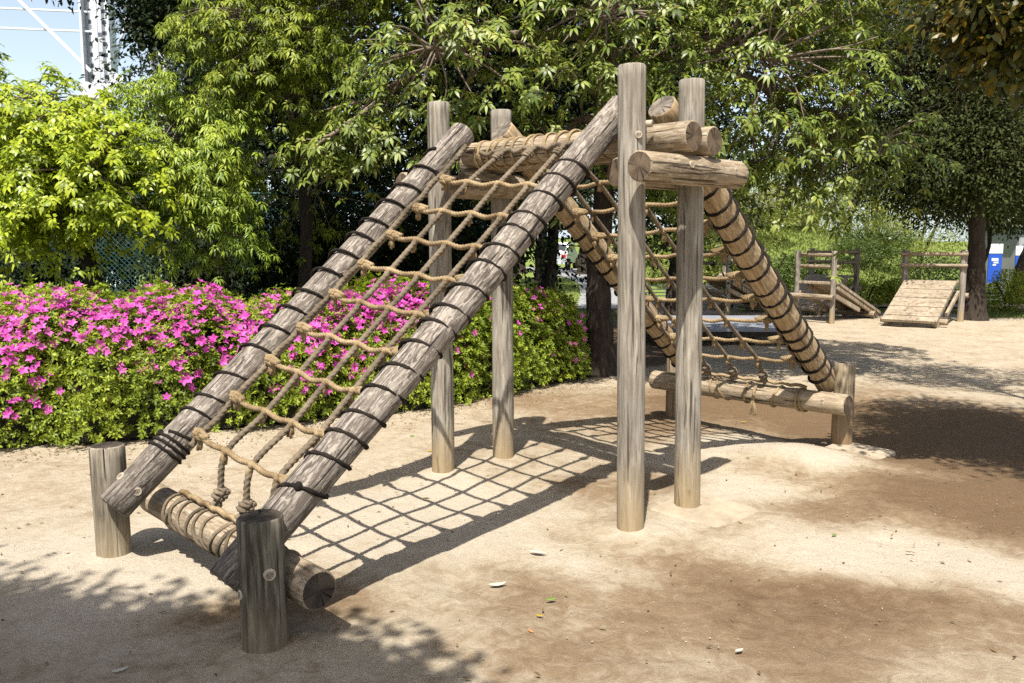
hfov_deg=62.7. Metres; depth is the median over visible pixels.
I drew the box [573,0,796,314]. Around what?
evergreen tree
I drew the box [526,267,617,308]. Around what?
path
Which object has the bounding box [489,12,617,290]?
park tree
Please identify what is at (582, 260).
park tree
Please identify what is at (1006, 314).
grass
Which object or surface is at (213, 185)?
oak tree
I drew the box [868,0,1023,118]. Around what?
overhanging tree
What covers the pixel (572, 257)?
parked car
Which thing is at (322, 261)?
laurel shrub
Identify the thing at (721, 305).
wooden ramp
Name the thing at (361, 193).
chain link fence
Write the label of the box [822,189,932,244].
bamboo clump
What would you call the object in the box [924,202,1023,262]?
roadside tree
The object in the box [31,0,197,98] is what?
camphor tree
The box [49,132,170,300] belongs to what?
evergreen tree
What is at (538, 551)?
fallen leaf
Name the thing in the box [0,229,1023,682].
ground
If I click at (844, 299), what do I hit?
wooden ramp
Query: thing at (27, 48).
sky
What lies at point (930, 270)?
slope bush
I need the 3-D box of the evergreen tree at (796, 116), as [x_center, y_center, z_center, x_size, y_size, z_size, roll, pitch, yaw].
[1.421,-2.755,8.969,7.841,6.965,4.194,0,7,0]
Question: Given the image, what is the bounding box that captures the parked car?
[557,243,577,268]
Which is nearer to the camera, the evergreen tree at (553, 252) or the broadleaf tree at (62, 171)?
the broadleaf tree at (62, 171)
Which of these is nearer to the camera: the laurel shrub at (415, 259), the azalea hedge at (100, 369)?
the azalea hedge at (100, 369)
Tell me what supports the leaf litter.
on the ground at (548, 489)
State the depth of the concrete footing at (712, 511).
4.84 m
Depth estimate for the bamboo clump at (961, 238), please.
33.88 m
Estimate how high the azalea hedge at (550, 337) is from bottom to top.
1.305 m
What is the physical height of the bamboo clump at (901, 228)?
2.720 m
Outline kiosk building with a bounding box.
[985,224,1023,282]
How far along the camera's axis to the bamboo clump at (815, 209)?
33.41 m
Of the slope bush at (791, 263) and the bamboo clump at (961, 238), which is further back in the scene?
the bamboo clump at (961, 238)
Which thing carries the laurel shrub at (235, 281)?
on the ground at (548, 489)
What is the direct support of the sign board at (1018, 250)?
on the ground at (548, 489)
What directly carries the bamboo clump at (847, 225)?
on the ground at (548, 489)
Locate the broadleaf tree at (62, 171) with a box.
[0,43,186,301]
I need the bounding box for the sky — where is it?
[0,0,1013,240]
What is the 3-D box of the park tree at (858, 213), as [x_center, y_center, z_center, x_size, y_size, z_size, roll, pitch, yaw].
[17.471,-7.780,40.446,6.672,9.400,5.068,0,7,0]
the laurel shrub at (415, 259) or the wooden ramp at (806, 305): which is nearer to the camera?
the laurel shrub at (415, 259)
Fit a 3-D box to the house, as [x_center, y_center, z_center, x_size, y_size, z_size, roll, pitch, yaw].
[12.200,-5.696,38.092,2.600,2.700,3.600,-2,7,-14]
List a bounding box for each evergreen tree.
[0,115,94,306]
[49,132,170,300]
[69,0,349,296]
[140,0,484,297]
[255,0,594,287]
[272,0,963,377]
[399,0,689,296]
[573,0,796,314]
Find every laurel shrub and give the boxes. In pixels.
[0,237,129,304]
[118,150,296,302]
[229,150,401,302]
[333,178,490,293]
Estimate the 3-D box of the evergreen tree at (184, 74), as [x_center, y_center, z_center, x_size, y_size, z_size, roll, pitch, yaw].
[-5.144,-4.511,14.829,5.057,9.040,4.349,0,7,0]
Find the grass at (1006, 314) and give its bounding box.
[520,225,1023,318]
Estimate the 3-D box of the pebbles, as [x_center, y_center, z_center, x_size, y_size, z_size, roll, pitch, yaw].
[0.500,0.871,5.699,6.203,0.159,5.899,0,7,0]
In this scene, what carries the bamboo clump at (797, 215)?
on the ground at (548, 489)
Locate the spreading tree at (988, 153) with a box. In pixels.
[564,0,1023,320]
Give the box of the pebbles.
[3,394,1023,682]
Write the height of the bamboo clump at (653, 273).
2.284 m
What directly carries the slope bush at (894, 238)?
on the ground at (548, 489)
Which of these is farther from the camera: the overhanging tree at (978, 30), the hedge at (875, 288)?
the hedge at (875, 288)
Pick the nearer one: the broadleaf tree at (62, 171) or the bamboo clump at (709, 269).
the broadleaf tree at (62, 171)
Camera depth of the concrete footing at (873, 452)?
6.21 m
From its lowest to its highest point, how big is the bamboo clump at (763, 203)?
2.724 m
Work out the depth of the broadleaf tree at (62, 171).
7.87 m
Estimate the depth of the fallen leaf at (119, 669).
3.05 m
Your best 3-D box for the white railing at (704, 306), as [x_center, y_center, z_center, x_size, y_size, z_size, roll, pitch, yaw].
[3.900,-1.014,19.016,2.400,0.620,0.280,0,7,0]
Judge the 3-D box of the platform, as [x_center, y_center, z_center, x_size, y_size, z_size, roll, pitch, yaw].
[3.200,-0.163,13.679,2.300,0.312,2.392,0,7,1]
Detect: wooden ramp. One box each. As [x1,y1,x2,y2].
[703,248,766,309]
[703,251,762,314]
[790,248,862,314]
[791,250,880,323]
[880,250,968,327]
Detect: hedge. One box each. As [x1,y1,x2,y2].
[0,270,456,449]
[358,272,592,405]
[846,273,899,308]
[873,276,923,306]
[985,268,1023,311]
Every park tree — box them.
[419,24,594,284]
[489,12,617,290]
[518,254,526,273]
[555,101,594,282]
[572,108,616,274]
[826,101,921,249]
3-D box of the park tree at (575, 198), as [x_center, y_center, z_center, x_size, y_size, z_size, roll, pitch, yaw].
[1.392,-6.474,30.686,5.887,9.106,4.921,2,7,14]
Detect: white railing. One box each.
[645,283,737,309]
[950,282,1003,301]
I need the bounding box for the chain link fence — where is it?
[2,188,485,299]
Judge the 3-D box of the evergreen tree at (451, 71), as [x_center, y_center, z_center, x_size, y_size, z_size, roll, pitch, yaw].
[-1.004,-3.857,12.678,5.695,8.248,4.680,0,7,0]
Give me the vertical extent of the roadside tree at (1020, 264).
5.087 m
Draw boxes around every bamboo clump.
[610,228,670,284]
[656,230,737,284]
[709,175,802,246]
[727,140,773,225]
[747,144,822,229]
[759,173,860,234]
[788,166,890,237]
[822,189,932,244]
[835,210,928,271]
[866,202,967,279]
[927,215,1014,274]
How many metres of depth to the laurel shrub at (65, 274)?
10.69 m
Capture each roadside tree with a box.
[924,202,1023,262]
[963,203,1023,297]
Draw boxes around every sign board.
[986,244,1003,284]
[1014,246,1023,267]
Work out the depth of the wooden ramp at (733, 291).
17.56 m
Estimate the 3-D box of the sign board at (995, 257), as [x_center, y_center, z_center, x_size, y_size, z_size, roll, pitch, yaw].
[16.603,-2.585,28.911,0.446,1.535,0.115,1,7,12]
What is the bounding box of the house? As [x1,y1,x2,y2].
[747,186,824,225]
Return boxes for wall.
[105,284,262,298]
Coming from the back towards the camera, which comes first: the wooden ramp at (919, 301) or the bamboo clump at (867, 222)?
the bamboo clump at (867, 222)
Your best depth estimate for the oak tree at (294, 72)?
8.86 m
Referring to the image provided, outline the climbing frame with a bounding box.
[88,62,855,653]
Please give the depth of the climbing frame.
4.42 m
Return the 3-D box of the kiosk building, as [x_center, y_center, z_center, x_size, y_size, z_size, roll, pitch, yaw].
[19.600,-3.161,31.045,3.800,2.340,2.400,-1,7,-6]
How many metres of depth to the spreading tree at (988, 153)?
15.57 m
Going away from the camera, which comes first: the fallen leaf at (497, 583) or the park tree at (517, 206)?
the fallen leaf at (497, 583)
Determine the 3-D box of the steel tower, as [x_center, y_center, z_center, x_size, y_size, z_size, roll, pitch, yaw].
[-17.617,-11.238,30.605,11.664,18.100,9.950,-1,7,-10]
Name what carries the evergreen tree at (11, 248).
on the ground at (548, 489)
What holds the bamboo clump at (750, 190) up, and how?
on the ground at (548, 489)
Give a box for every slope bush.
[771,250,830,277]
[771,264,794,286]
[822,237,899,267]
[833,224,917,259]
[886,256,960,280]
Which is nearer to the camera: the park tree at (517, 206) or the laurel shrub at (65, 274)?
the laurel shrub at (65, 274)
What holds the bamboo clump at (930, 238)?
on the ground at (548, 489)
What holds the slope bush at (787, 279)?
on the ground at (548, 489)
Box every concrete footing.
[650,493,758,526]
[827,442,895,458]
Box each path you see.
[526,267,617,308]
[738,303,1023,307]
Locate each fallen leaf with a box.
[112,666,127,671]
[489,582,505,585]
[530,550,545,552]
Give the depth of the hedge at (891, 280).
19.18 m
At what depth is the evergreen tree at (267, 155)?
12.65 m
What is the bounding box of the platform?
[654,315,785,345]
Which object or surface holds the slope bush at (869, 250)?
on the ground at (548, 489)
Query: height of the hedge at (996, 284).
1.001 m
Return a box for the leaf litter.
[0,378,1014,678]
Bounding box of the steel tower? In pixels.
[0,0,176,282]
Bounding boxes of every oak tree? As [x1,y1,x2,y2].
[95,69,288,300]
[140,0,457,290]
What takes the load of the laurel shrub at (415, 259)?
on the ground at (548, 489)

